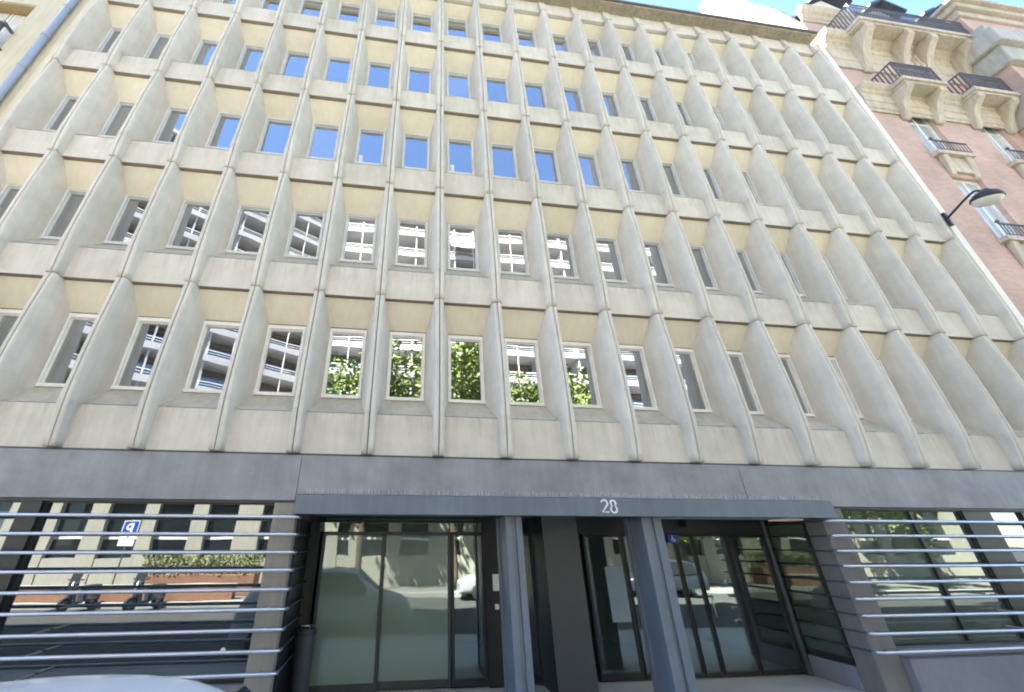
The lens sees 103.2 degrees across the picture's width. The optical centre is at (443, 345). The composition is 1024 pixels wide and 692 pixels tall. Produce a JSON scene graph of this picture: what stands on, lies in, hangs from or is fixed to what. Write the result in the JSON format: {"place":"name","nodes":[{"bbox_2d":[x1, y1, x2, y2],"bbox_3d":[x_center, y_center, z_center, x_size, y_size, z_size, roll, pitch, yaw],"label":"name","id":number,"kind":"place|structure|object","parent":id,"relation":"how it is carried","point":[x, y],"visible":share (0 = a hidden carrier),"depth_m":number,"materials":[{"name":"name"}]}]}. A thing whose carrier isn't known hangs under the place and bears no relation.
{"place":"outdoors","nodes":[
{"label":"outdoors","id":0,"kind":"place"},
{"bbox_2d":[400,675,864,691],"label":"pavement","id":1,"kind":"structure","parent":0,"point":[800,683],"depth_m":6.62,"materials":[{"name":"grey concrete"}]},
{"bbox_2d":[289,624,316,691],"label":"bollard","id":2,"kind":"object","parent":1,"relation":"on","point":[305,634],"visible":1,"depth_m":5.98,"materials":[{"name":"grey metal"}]},
{"bbox_2d":[625,0,1023,19],"label":"sky","id":3,"kind":"structure","parent":0,"point":[916,7],"materials":[{"name":"blue"}]},
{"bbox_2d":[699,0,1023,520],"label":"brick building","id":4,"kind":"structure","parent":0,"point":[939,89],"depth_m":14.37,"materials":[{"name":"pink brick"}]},
{"bbox_2d":[907,117,945,151],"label":"window","id":5,"kind":"structure","parent":4,"relation":"in","point":[921,127],"depth_m":13.94,"materials":[{"name":"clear glass"}]},
{"bbox_2d":[954,180,1018,237],"bbox_3d":[16.528,-4.107,12.286,1.150,2.550,0.085,3,-26,-6],"label":"window","id":6,"kind":"structure","parent":4,"relation":"in","point":[991,213],"depth_m":12.28,"materials":[{"name":"clear glass"}]},
{"bbox_2d":[980,127,1023,161],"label":"window","id":7,"kind":"structure","parent":4,"relation":"in","point":[999,142],"depth_m":14.26,"materials":[{"name":"clear glass"}]},
{"bbox_3d":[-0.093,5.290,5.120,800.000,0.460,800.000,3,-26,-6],"label":"road","id":8,"kind":"structure","parent":0,"visible":0},
{"bbox_2d":[0,0,88,116],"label":"cream building","id":9,"kind":"structure","parent":8,"relation":"on","point":[32,32],"depth_m":10.24,"materials":[{"name":"paint"}]},
{"bbox_2d":[0,674,250,691],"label":"parked car","id":10,"kind":"object","parent":8,"relation":"on","point":[116,683],"visible":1,"depth_m":2.04,"materials":[{"name":"white paint"}]},
{"bbox_2d":[0,0,1023,691],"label":"office building","id":11,"kind":"structure","parent":8,"relation":"on","point":[426,344],"depth_m":8.09,"materials":[{"name":"concrete"}]},
{"bbox_2d":[0,309,21,346],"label":"window","id":12,"kind":"structure","parent":11,"relation":"in","point":[8,317],"depth_m":7.42,"materials":[{"name":"clear glass"}]},
{"bbox_2d":[0,500,21,549],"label":"street window","id":13,"kind":"structure","parent":11,"relation":"in","point":[6,506],"depth_m":5.89,"materials":[{"name":"clear glass"}]},
{"bbox_2d":[0,184,22,218],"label":"window","id":14,"kind":"structure","parent":11,"relation":"in","point":[9,191],"depth_m":8.59,"materials":[{"name":"clear glass"}]},
{"bbox_2d":[42,95,79,131],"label":"window","id":15,"kind":"structure","parent":11,"relation":"in","point":[68,102],"depth_m":9.80,"materials":[{"name":"clear glass"}]},
{"bbox_2d":[39,190,87,239],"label":"window","id":16,"kind":"structure","parent":11,"relation":"in","point":[71,200],"depth_m":8.56,"materials":[{"name":"clear glass"}]},
{"bbox_2d":[35,313,97,387],"bbox_3d":[-6.704,0.063,7.339,0.724,1.492,0.122,3,-26,-6],"label":"window","id":17,"kind":"structure","parent":11,"relation":"in","point":[58,367],"depth_m":7.32,"materials":[{"name":"clear glass"}]},
{"bbox_2d":[96,27,122,52],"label":"window","id":18,"kind":"structure","parent":11,"relation":"in","point":[114,32],"depth_m":11.22,"materials":[{"name":"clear glass"}]},
{"bbox_2d":[98,101,134,137],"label":"window","id":19,"kind":"structure","parent":11,"relation":"in","point":[122,109],"depth_m":9.95,"materials":[{"name":"clear glass"}]},
{"bbox_2d":[103,195,149,245],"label":"window","id":20,"kind":"structure","parent":11,"relation":"in","point":[125,223],"depth_m":8.70,"materials":[{"name":"clear glass"}]},
{"bbox_2d":[0,501,274,683],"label":"street window","id":21,"kind":"structure","parent":11,"relation":"in","point":[210,664],"depth_m":5.68,"materials":[{"name":"clear glass"}]},
{"bbox_2d":[110,317,169,390],"bbox_3d":[-5.512,0.126,7.467,0.724,1.492,0.123,3,-26,-6],"label":"window","id":22,"kind":"structure","parent":11,"relation":"in","point":[136,365],"depth_m":7.46,"materials":[{"name":"clear glass"}]},
{"bbox_2d":[143,33,170,58],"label":"window","id":23,"kind":"structure","parent":11,"relation":"in","point":[160,40],"depth_m":11.37,"materials":[{"name":"clear glass"}]},
{"bbox_2d":[152,106,188,143],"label":"window","id":24,"kind":"structure","parent":11,"relation":"in","point":[174,117],"depth_m":10.09,"materials":[{"name":"clear glass"}]},
{"bbox_2d":[165,200,211,250],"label":"window","id":25,"kind":"structure","parent":11,"relation":"in","point":[189,223],"depth_m":8.84,"materials":[{"name":"clear glass"}]},
{"bbox_2d":[190,39,218,64],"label":"window","id":26,"kind":"structure","parent":11,"relation":"in","point":[205,49],"depth_m":11.51,"materials":[{"name":"clear glass"}]},
{"bbox_2d":[183,321,240,393],"bbox_3d":[-4.323,0.191,7.601,0.724,1.492,0.123,3,-26,-6],"label":"window","id":27,"kind":"structure","parent":11,"relation":"in","point":[208,370],"depth_m":7.60,"materials":[{"name":"clear glass"}]},
{"bbox_2d":[204,112,241,149],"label":"window","id":28,"kind":"structure","parent":11,"relation":"in","point":[225,125],"depth_m":10.24,"materials":[{"name":"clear glass"}]},
{"bbox_2d":[219,0,235,3],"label":"window","id":29,"kind":"structure","parent":11,"relation":"in","point":[222,1],"depth_m":12.76,"materials":[{"name":"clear glass"}]},
{"bbox_2d":[225,205,269,255],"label":"window","id":30,"kind":"structure","parent":11,"relation":"in","point":[246,236],"depth_m":8.98,"materials":[{"name":"clear glass"}]},
{"bbox_2d":[235,44,264,70],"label":"window","id":31,"kind":"structure","parent":11,"relation":"in","point":[249,59],"depth_m":11.66,"materials":[{"name":"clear glass"}]},
{"bbox_2d":[259,0,280,9],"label":"window","id":32,"kind":"structure","parent":11,"relation":"in","point":[265,4],"depth_m":12.96,"materials":[{"name":"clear glass"}]},
{"bbox_2d":[255,117,292,154],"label":"window","id":33,"kind":"structure","parent":11,"relation":"in","point":[274,136],"depth_m":10.38,"materials":[{"name":"clear glass"}]},
{"bbox_2d":[253,324,305,396],"bbox_3d":[-3.131,0.261,7.743,0.724,1.492,0.124,3,-26,-6],"label":"window","id":34,"kind":"structure","parent":11,"relation":"in","point":[278,371],"depth_m":7.73,"materials":[{"name":"clear glass"}]},
{"bbox_2d":[280,50,309,76],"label":"window","id":35,"kind":"structure","parent":11,"relation":"in","point":[294,62],"depth_m":11.80,"materials":[{"name":"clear glass"}]},
{"bbox_2d":[283,210,325,259],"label":"window","id":36,"kind":"structure","parent":11,"relation":"in","point":[305,234],"depth_m":9.11,"materials":[{"name":"clear glass"}]},
{"bbox_2d":[298,0,323,15],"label":"window","id":37,"kind":"structure","parent":11,"relation":"in","point":[308,7],"depth_m":13.19,"materials":[{"name":"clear glass"}]},
{"bbox_2d":[305,123,340,160],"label":"window","id":38,"kind":"structure","parent":11,"relation":"in","point":[324,138],"depth_m":10.51,"materials":[{"name":"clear glass"}]},
{"bbox_2d":[323,55,352,82],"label":"window","id":39,"kind":"structure","parent":11,"relation":"in","point":[337,68],"depth_m":11.93,"materials":[{"name":"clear glass"}]},
{"bbox_2d":[321,328,366,398],"bbox_3d":[-1.940,0.325,7.871,0.724,1.492,0.122,3,-26,-6],"label":"window","id":40,"kind":"structure","parent":11,"relation":"in","point":[343,372],"depth_m":7.87,"materials":[{"name":"clear glass"}]},
{"bbox_2d":[308,532,384,691],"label":"sliding door","id":41,"kind":"structure","parent":11,"relation":"in","point":[347,609],"depth_m":6.75,"materials":[{"name":"clear glass"}]},
{"bbox_2d":[336,2,361,21],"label":"window","id":42,"kind":"structure","parent":11,"relation":"in","point":[346,11],"depth_m":13.35,"materials":[{"name":"clear glass"}]},
{"bbox_2d":[340,215,377,263],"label":"window","id":43,"kind":"structure","parent":11,"relation":"in","point":[359,239],"depth_m":9.25,"materials":[{"name":"clear glass"}]},
{"bbox_2d":[354,128,385,165],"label":"window","id":44,"kind":"structure","parent":11,"relation":"in","point":[370,146],"depth_m":10.64,"materials":[{"name":"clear glass"}]},
{"bbox_2d":[365,61,392,87],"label":"window","id":45,"kind":"structure","parent":11,"relation":"in","point":[379,74],"depth_m":12.06,"materials":[{"name":"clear glass"}]},
{"bbox_2d":[374,7,397,26],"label":"window","id":46,"kind":"structure","parent":11,"relation":"in","point":[383,16],"depth_m":13.48,"materials":[{"name":"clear glass"}]},
{"bbox_2d":[386,331,424,401],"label":"window","id":47,"kind":"structure","parent":11,"relation":"in","point":[406,359],"depth_m":8.00,"materials":[{"name":"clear glass"}]},
{"bbox_2d":[395,219,427,267],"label":"window","id":48,"kind":"structure","parent":11,"relation":"in","point":[412,236],"depth_m":9.39,"materials":[{"name":"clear glass"}]},
{"bbox_2d":[376,532,450,689],"bbox_3d":[-0.500,4.504,6.989,1.248,2.280,0.060,3,-26,-6],"label":"sliding door","id":49,"kind":"structure","parent":11,"relation":"in","point":[415,635],"depth_m":6.93,"materials":[{"name":"clear glass"}]},
{"bbox_2d":[401,133,429,169],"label":"window","id":50,"kind":"structure","parent":11,"relation":"in","point":[416,148],"depth_m":10.78,"materials":[{"name":"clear glass"}]},
{"bbox_2d":[407,66,431,92],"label":"window","id":51,"kind":"structure","parent":11,"relation":"in","point":[418,78],"depth_m":12.20,"materials":[{"name":"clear glass"}]},
{"bbox_2d":[411,12,432,31],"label":"window","id":52,"kind":"structure","parent":11,"relation":"in","point":[420,22],"depth_m":13.61,"materials":[{"name":"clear glass"}]},
{"bbox_2d":[446,17,467,36],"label":"window","id":53,"kind":"structure","parent":11,"relation":"in","point":[456,27],"depth_m":13.74,"materials":[{"name":"clear glass"}]},
{"bbox_2d":[447,71,470,97],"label":"window","id":54,"kind":"structure","parent":11,"relation":"in","point":[458,84],"depth_m":12.33,"materials":[{"name":"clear glass"}]},
{"bbox_2d":[447,138,474,174],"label":"window","id":55,"kind":"structure","parent":11,"relation":"in","point":[460,153],"depth_m":10.91,"materials":[{"name":"clear glass"}]},
{"bbox_2d":[447,224,478,271],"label":"window","id":56,"kind":"structure","parent":11,"relation":"in","point":[462,240],"depth_m":9.52,"materials":[{"name":"clear glass"}]},
{"bbox_2d":[448,335,485,403],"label":"window","id":57,"kind":"structure","parent":11,"relation":"in","point":[465,353],"depth_m":8.13,"materials":[{"name":"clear glass"}]},
{"bbox_2d":[481,22,502,41],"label":"window","id":58,"kind":"structure","parent":11,"relation":"in","point":[491,32],"depth_m":13.88,"materials":[{"name":"clear glass"}]},
{"bbox_2d":[485,76,509,102],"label":"window","id":59,"kind":"structure","parent":11,"relation":"in","point":[497,89],"depth_m":12.46,"materials":[{"name":"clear glass"}]},
{"bbox_2d":[490,143,518,179],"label":"window","id":60,"kind":"structure","parent":11,"relation":"in","point":[503,156],"depth_m":11.04,"materials":[{"name":"clear glass"}]},
{"bbox_2d":[496,228,529,275],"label":"window","id":61,"kind":"structure","parent":11,"relation":"in","point":[511,243],"depth_m":9.65,"materials":[{"name":"clear glass"}]},
{"bbox_2d":[504,338,544,405],"bbox_3d":[1.630,0.520,8.269,0.724,1.492,0.122,3,-26,-7],"label":"window","id":62,"kind":"structure","parent":11,"relation":"in","point":[525,387],"depth_m":8.27,"materials":[{"name":"clear glass"}]},
{"bbox_2d":[516,27,536,46],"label":"window","id":63,"kind":"structure","parent":11,"relation":"in","point":[526,37],"depth_m":14.03,"materials":[{"name":"clear glass"}]},
{"bbox_2d":[524,81,547,107],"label":"window","id":64,"kind":"structure","parent":11,"relation":"in","point":[535,92],"depth_m":12.61,"materials":[{"name":"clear glass"}]},
{"bbox_2d":[534,147,561,183],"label":"window","id":65,"kind":"structure","parent":11,"relation":"in","point":[547,165],"depth_m":11.19,"materials":[{"name":"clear glass"}]},
{"bbox_2d":[552,33,570,51],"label":"window","id":66,"kind":"structure","parent":11,"relation":"in","point":[561,42],"depth_m":14.16,"materials":[{"name":"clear glass"}]},
{"bbox_2d":[546,232,578,279],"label":"window","id":67,"kind":"structure","parent":11,"relation":"in","point":[561,250],"depth_m":9.80,"materials":[{"name":"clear glass"}]},
{"bbox_2d":[563,86,584,111],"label":"window","id":68,"kind":"structure","parent":11,"relation":"in","point":[573,96],"depth_m":12.75,"materials":[{"name":"clear glass"}]},
{"bbox_2d":[562,341,602,408],"bbox_3d":[2.822,0.584,8.400,0.724,1.492,0.122,3,-26,-6],"label":"window","id":69,"kind":"structure","parent":11,"relation":"in","point":[583,382],"depth_m":8.42,"materials":[{"name":"clear glass"}]},
{"bbox_2d":[577,152,604,188],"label":"window","id":70,"kind":"structure","parent":11,"relation":"in","point":[589,165],"depth_m":11.33,"materials":[{"name":"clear glass"}]},
{"bbox_2d":[587,38,603,56],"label":"window","id":71,"kind":"structure","parent":11,"relation":"in","point":[594,44],"depth_m":14.30,"materials":[{"name":"clear glass"}]},
{"bbox_2d":[595,237,626,283],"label":"window","id":72,"kind":"structure","parent":11,"relation":"in","point":[610,257],"depth_m":9.93,"materials":[{"name":"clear glass"}]},
{"bbox_2d":[601,91,621,116],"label":"window","id":73,"kind":"structure","parent":11,"relation":"in","point":[610,99],"depth_m":12.88,"materials":[{"name":"clear glass"}]},
{"bbox_2d":[621,43,635,60],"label":"window","id":74,"kind":"structure","parent":11,"relation":"in","point":[627,49],"depth_m":14.43,"materials":[{"name":"clear glass"}]},
{"bbox_2d":[620,157,645,192],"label":"window","id":75,"kind":"structure","parent":11,"relation":"in","point":[630,168],"depth_m":11.46,"materials":[{"name":"clear glass"}]},
{"bbox_2d":[619,345,657,410],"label":"window","id":76,"kind":"structure","parent":11,"relation":"in","point":[634,360],"depth_m":8.55,"materials":[{"name":"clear glass"}]},
{"bbox_2d":[639,96,657,120],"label":"window","id":77,"kind":"structure","parent":11,"relation":"in","point":[646,103],"depth_m":13.02,"materials":[{"name":"clear glass"}]},
{"bbox_2d":[643,241,673,286],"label":"window","id":78,"kind":"structure","parent":11,"relation":"in","point":[654,250],"depth_m":10.07,"materials":[{"name":"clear glass"}]},
{"bbox_2d":[654,48,667,65],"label":"window","id":79,"kind":"structure","parent":11,"relation":"in","point":[658,51],"depth_m":14.55,"materials":[{"name":"clear glass"}]},
{"bbox_2d":[667,535,678,542],"bbox_3d":[4.523,3.805,7.923,0.220,0.140,0.018,3,-26,-6],"label":"access sign","id":80,"kind":"object","parent":11,"relation":"attached to","point":[672,538],"visible":1,"depth_m":7.92,"materials":[{"name":"blue paint"}]},
{"bbox_2d":[661,162,685,196],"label":"window","id":81,"kind":"structure","parent":11,"relation":"in","point":[671,174],"depth_m":11.60,"materials":[{"name":"clear glass"}]},
{"bbox_2d":[676,101,692,125],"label":"window","id":82,"kind":"structure","parent":11,"relation":"in","point":[681,107],"depth_m":13.14,"materials":[{"name":"clear glass"}]},
{"bbox_2d":[674,348,711,412],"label":"window","id":83,"kind":"structure","parent":11,"relation":"in","point":[686,358],"depth_m":8.69,"materials":[{"name":"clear glass"}]},
{"bbox_2d":[687,53,698,69],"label":"window","id":84,"kind":"structure","parent":11,"relation":"in","point":[690,56],"depth_m":14.65,"materials":[{"name":"clear glass"}]},
{"bbox_2d":[690,245,718,290],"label":"window","id":85,"kind":"structure","parent":11,"relation":"in","point":[700,256],"depth_m":10.20,"materials":[{"name":"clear glass"}]},
{"bbox_2d":[702,167,724,200],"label":"window","id":86,"kind":"structure","parent":11,"relation":"in","point":[708,172],"depth_m":11.73,"materials":[{"name":"clear glass"}]},
{"bbox_2d":[711,106,726,129],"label":"window","id":87,"kind":"structure","parent":11,"relation":"in","point":[714,108],"depth_m":13.25,"materials":[{"name":"clear glass"}]},
{"bbox_2d":[719,57,729,74],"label":"window","id":88,"kind":"structure","parent":11,"relation":"in","point":[727,72],"depth_m":14.73,"materials":[{"name":"clear glass"}]},
{"bbox_2d":[690,534,762,676],"bbox_3d":[5.304,4.798,7.563,0.728,2.260,0.134,3,-26,-6],"label":"entrance door","id":89,"kind":"structure","parent":11,"relation":"in","point":[748,660],"depth_m":7.42,"materials":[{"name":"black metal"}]},
{"bbox_2d":[727,351,764,414],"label":"window","id":90,"kind":"structure","parent":11,"relation":"in","point":[738,362],"depth_m":8.83,"materials":[{"name":"clear glass"}]},
{"bbox_2d":[735,249,762,293],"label":"window","id":91,"kind":"structure","parent":11,"relation":"in","point":[742,254],"depth_m":10.33,"materials":[{"name":"grey glass"}]},
{"bbox_2d":[742,171,762,204],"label":"window","id":92,"kind":"structure","parent":11,"relation":"in","point":[746,175],"depth_m":11.84,"materials":[{"name":"grey glass"}]},
{"bbox_2d":[746,110,760,133],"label":"window","id":93,"kind":"structure","parent":11,"relation":"in","point":[748,112],"depth_m":13.34,"materials":[{"name":"grey glass"}]},
{"bbox_2d":[780,175,800,208],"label":"window","id":94,"kind":"structure","parent":11,"relation":"in","point":[782,177],"depth_m":11.95,"materials":[{"name":"grey glass"}]},
{"bbox_2d":[779,253,806,296],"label":"window","id":95,"kind":"structure","parent":11,"relation":"in","point":[784,257],"depth_m":10.45,"materials":[{"name":"grey glass"}]},
{"bbox_2d":[779,354,814,416],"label":"window","id":96,"kind":"structure","parent":11,"relation":"in","point":[786,360],"depth_m":8.96,"materials":[{"name":"grey glass"}]},
{"bbox_2d":[822,257,848,299],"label":"window","id":97,"kind":"structure","parent":11,"relation":"in","point":[825,259],"depth_m":10.57,"materials":[{"name":"grey glass"}]},
{"bbox_2d":[829,357,863,418],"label":"window","id":98,"kind":"structure","parent":11,"relation":"in","point":[833,360],"depth_m":9.09,"materials":[{"name":"grey glass"}]},
{"bbox_2d":[877,360,911,419],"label":"window","id":99,"kind":"structure","parent":11,"relation":"in","point":[879,361],"depth_m":9.28,"materials":[{"name":"grey glass"}]},
{"bbox_2d":[840,509,1023,645],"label":"street window","id":100,"kind":"structure","parent":11,"relation":"in","point":[984,622],"depth_m":7.16,"materials":[{"name":"clear glass"}]},
{"bbox_2d":[941,188,1005,225],"bbox_3d":[14.326,-3.866,10.908,0.590,0.597,1.144,3,-26,-6],"label":"street lamp","id":101,"kind":"object","parent":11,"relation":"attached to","point":[985,197],"visible":1,"depth_m":10.57,"materials":[{"name":"black metal"}]},
{"bbox_2d":[989,511,1023,572],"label":"street window","id":102,"kind":"structure","parent":11,"relation":"in","point":[1005,529],"depth_m":7.78,"materials":[{"name":"clear glass"}]}
]}

